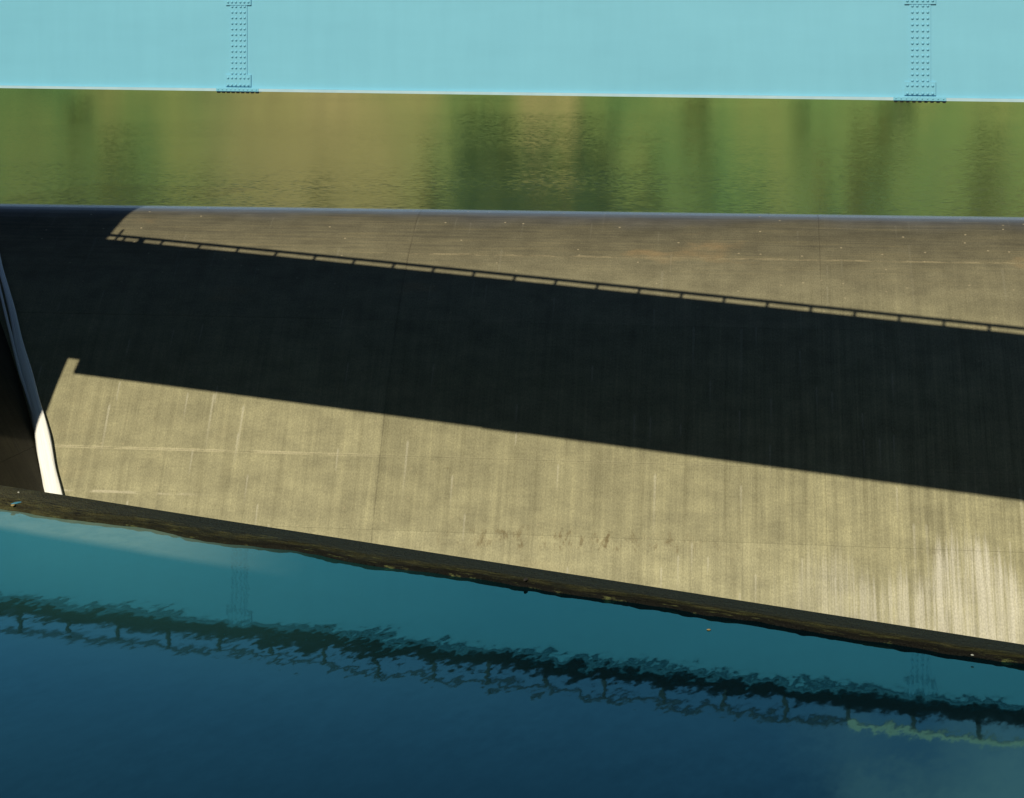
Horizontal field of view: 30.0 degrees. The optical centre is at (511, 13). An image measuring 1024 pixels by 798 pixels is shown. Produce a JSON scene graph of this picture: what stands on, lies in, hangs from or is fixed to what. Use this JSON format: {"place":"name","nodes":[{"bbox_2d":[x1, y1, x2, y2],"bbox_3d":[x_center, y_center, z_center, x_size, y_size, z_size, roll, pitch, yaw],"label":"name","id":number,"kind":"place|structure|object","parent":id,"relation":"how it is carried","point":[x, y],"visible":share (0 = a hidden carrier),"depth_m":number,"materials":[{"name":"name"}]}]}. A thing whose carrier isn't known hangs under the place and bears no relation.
{"place":"outdoors","nodes":[
{"label":"outdoors","id":0,"kind":"place"},
{"bbox_2d":[0,509,1023,797],"bbox_3d":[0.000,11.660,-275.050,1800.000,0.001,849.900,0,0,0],"label":"pool water","id":1,"kind":"structure","parent":0,"point":[140,663],"depth_m":32.82,"materials":[{"name":"blue liquid"}]},
{"bbox_2d":[0,88,1023,216],"bbox_3d":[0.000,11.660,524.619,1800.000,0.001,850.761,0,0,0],"label":"reservoir water","id":2,"kind":"structure","parent":0,"point":[473,152],"depth_m":160.22,"materials":[{"name":"green liquid"}]},
{"label":"spillway floor","id":3,"kind":"structure","parent":0,"visible":0},
{"bbox_2d":[0,322,44,491],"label":"spillway end wall","id":4,"kind":"structure","parent":3,"relation":"on","point":[19,465],"depth_m":100.06,"materials":[{"name":"concrete"}]},
{"bbox_2d":[0,204,1023,643],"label":"spillway slope","id":5,"kind":"structure","parent":3,"relation":"on","point":[816,412],"depth_m":100.04,"materials":[{"name":"concrete"}]},
{"bbox_2d":[0,256,62,494],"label":"spillway side wall","id":6,"kind":"structure","parent":5,"relation":"on","point":[48,470],"depth_m":102.06,"materials":[{"name":"concrete"}]},
{"bbox_2d":[0,485,1023,663],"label":"spillway lip","id":7,"kind":"object","parent":3,"relation":"on","point":[66,507],"visible":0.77,"depth_m":39.53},
{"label":"gate tower","id":8,"kind":"object","parent":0,"visible":0},
{"bbox_2d":[0,0,1023,102],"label":"girder bridge","id":9,"kind":"structure","parent":8,"relation":"on","point":[926,51],"depth_m":72.03,"materials":[{"name":"blue paint"}]}
]}

